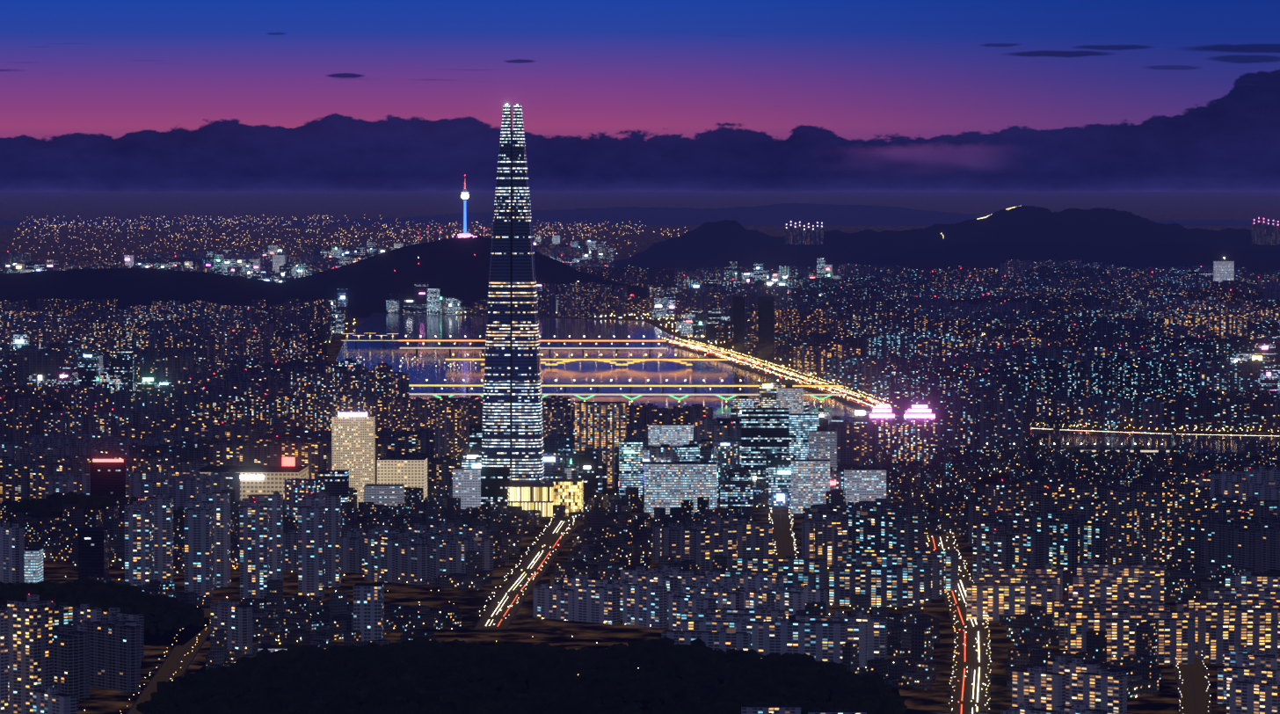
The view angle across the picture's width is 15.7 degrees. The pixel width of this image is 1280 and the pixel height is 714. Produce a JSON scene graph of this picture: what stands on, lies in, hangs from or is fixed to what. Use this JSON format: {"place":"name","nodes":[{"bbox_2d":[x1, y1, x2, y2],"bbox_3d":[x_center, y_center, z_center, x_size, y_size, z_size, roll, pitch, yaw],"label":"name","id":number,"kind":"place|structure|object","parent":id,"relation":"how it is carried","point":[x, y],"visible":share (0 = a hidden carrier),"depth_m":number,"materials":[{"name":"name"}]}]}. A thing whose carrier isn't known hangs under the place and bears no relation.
{"place":"outdoors","nodes":[
{"label":"outdoors","id":0,"kind":"place"},
{"bbox_2d":[29,509,106,516],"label":"hill","id":1,"kind":"structure","parent":0,"point":[52,512],"depth_m":6546.65,"materials":[{"name":"black plant"}]},
{"bbox_2d":[0,596,210,645],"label":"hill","id":2,"kind":"structure","parent":0,"point":[184,636],"depth_m":4930.94,"materials":[{"name":"black plant"}]},
{"bbox_2d":[0,268,363,312],"bbox_3d":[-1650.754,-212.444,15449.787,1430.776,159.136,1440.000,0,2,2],"label":"hill","id":3,"kind":"structure","parent":0,"point":[125,287],"depth_m":15335.17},
{"bbox_2d":[316,290,384,317],"bbox_3d":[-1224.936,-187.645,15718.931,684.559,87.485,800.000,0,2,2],"label":"hill","id":4,"kind":"structure","parent":0,"point":[367,309],"depth_m":15557.84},
{"bbox_2d":[174,666,904,713],"bbox_3d":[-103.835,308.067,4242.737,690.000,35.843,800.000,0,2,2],"label":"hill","id":5,"kind":"structure","parent":0,"point":[645,702],"depth_m":4213.27,"materials":[{"name":"black plant"}]},
{"bbox_2d":[6,240,1270,500],"bbox_3d":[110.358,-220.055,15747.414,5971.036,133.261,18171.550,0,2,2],"label":"lights","id":6,"kind":"object","parent":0,"point":[287,461],"visible":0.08,"depth_m":7654.86},
{"bbox_2d":[0,191,1279,713],"bbox_3d":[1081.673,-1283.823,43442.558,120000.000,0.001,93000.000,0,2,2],"label":"ground","id":7,"kind":"structure","parent":0,"point":[114,243],"depth_m":33178.33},
{"bbox_2d":[126,608,210,713],"bbox_3d":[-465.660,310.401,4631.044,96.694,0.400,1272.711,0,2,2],"label":"avenue","id":8,"kind":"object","parent":7,"relation":"on","point":[170,665],"visible":0.5,"depth_m":4681.05,"materials":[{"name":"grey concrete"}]},
{"bbox_2d":[341,333,398,346],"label":"bridge truss","id":9,"kind":"object","parent":7,"relation":"on","point":[356,340],"visible":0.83,"depth_m":12907.24,"materials":[{"name":"grey metal"}]},
{"bbox_2d":[281,235,647,312],"bbox_3d":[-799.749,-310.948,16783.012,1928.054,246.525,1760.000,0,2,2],"label":"hill","id":10,"kind":"structure","parent":7,"relation":"on","point":[455,267],"depth_m":16550.38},
{"bbox_2d":[458,179,472,238],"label":"observation tower","id":11,"kind":"structure","parent":10,"relation":"on","point":[464,195],"depth_m":16983.59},
{"bbox_2d":[480,105,544,482],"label":"skyscraper","id":12,"kind":"structure","parent":7,"relation":"on","point":[512,431],"depth_m":6828.81,"materials":[{"name":"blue glass"}]},
{"bbox_2d":[474,520,579,628],"bbox_3d":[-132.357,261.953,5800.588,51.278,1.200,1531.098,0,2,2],"label":"avenue","id":13,"kind":"structure","parent":7,"relation":"on","point":[508,594],"depth_m":5639.10,"materials":[{"name":"black asphalt"}]},
{"bbox_2d":[398,339,666,346],"bbox_3d":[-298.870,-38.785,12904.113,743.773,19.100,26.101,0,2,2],"label":"bridge","id":14,"kind":"structure","parent":7,"relation":"on","point":[561,340],"depth_m":12890.41,"materials":[{"name":"grey concrete"}]},
{"bbox_2d":[400,346,666,354],"bbox_3d":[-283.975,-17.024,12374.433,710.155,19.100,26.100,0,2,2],"label":"bridge","id":15,"kind":"structure","parent":7,"relation":"on","point":[549,348],"depth_m":12365.70,"materials":[{"name":"grey concrete"}]},
{"bbox_2d":[445,357,727,367],"bbox_3d":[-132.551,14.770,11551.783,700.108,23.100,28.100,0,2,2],"label":"bridge arch","id":16,"kind":"structure","parent":7,"relation":"on","point":[608,360],"depth_m":11539.37,"materials":[{"name":"metal"}]},
{"bbox_2d":[408,383,842,392],"bbox_3d":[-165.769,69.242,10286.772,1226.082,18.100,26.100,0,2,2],"label":"bridge","id":17,"kind":"structure","parent":7,"relation":"on","point":[434,385],"depth_m":10270.98,"materials":[{"name":"grey concrete"}]},
{"bbox_2d":[408,392,844,404],"bbox_3d":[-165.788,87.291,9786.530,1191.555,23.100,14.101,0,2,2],"label":"bridge rail","id":18,"kind":"object","parent":7,"relation":"on","point":[638,395],"visible":0.54,"depth_m":9775.35,"materials":[{"name":"metal"}]},
{"bbox_2d":[0,102,1279,711],"bbox_3d":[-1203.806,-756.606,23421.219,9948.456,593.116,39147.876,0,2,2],"label":"city lights","id":19,"kind":"object","parent":7,"relation":"on","point":[580,343],"visible":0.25,"depth_m":12211.48},
{"bbox_2d":[0,218,1279,713],"bbox_3d":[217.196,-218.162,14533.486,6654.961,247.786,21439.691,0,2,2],"label":"city","id":20,"kind":"object","parent":7,"relation":"on","point":[1120,563],"visible":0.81,"depth_m":6840.73,"materials":[{"name":"grey"}]},
{"bbox_2d":[769,513,797,558],"bbox_3d":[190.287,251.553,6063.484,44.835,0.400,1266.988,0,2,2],"label":"avenue","id":21,"kind":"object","parent":7,"relation":"on","point":[783,538],"visible":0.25,"depth_m":6293.72,"materials":[{"name":"grey asphalt"}]},
{"bbox_2d":[611,205,1279,272],"bbox_3d":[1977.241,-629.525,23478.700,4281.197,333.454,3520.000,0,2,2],"label":"mountain","id":22,"kind":"structure","parent":7,"relation":"on","point":[720,243],"depth_m":23065.61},
{"bbox_2d":[924,535,991,713],"bbox_3d":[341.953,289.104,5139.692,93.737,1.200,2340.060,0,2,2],"label":"avenue","id":23,"kind":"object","parent":7,"relation":"on","point":[965,693],"visible":0.69,"depth_m":4782.47,"materials":[{"name":"black asphalt"}]},
{"bbox_2d":[661,341,1279,436],"bbox_3d":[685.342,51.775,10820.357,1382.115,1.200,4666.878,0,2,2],"label":"riverside road","id":24,"kind":"structure","parent":7,"relation":"on","point":[792,381],"depth_m":10270.25,"materials":[{"name":"asphalt"}]},
{"bbox_2d":[857,240,1279,271],"bbox_3d":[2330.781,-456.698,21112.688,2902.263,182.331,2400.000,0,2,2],"label":"mountain","id":25,"kind":"structure","parent":7,"relation":"on","point":[986,255],"depth_m":20948.11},
{"bbox_2d":[980,448,1169,456],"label":"riverbank","id":26,"kind":"structure","parent":7,"relation":"on","point":[1145,450],"depth_m":7933.12,"materials":[{"name":"grey concrete"}]},
{"bbox_2d":[1172,653,1212,713],"bbox_3d":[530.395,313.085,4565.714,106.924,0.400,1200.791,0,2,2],"label":"avenue","id":27,"kind":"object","parent":7,"relation":"on","point":[1196,698],"visible":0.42,"depth_m":4460.35,"materials":[{"name":"grey asphalt"}]},
{"bbox_3d":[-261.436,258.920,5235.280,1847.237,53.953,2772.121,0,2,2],"label":"tree trunks","id":28,"kind":"object","parent":7,"relation":"on","visible":0},
{"bbox_2d":[0,491,1101,713],"bbox_3d":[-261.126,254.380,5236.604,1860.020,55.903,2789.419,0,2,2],"label":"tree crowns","id":29,"kind":"object","parent":28,"relation":"on","point":[422,674],"visible":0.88,"depth_m":4203.35,"materials":[{"name":"black plant"}]},
{"bbox_2d":[0,203,1279,225],"bbox_3d":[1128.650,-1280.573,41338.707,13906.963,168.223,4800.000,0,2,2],"label":"mountain","id":30,"kind":"structure","parent":0,"point":[804,214],"depth_m":40363.14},
{"bbox_2d":[0,0,1279,191],"label":"sky","id":31,"kind":"structure","parent":0,"point":[96,95],"materials":[{"name":"blue"}]},
{"bbox_2d":[680,342,891,408],"bbox_3d":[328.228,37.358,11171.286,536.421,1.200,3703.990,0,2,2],"label":"highway","id":32,"kind":"structure","parent":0,"point":[850,394],"depth_m":10983.15,"materials":[{"name":"asphalt"}]},
{"bbox_2d":[335,312,1279,453],"bbox_3d":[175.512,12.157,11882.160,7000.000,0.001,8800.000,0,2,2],"label":"river","id":33,"kind":"structure","parent":0,"point":[424,365],"depth_m":11515.89,"materials":[{"name":"blue liquid"}]},
{"bbox_2d":[974,458,1061,483],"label":"hill","id":34,"kind":"structure","parent":0,"point":[992,478],"depth_m":7313.25,"materials":[{"name":"black"}]}
]}

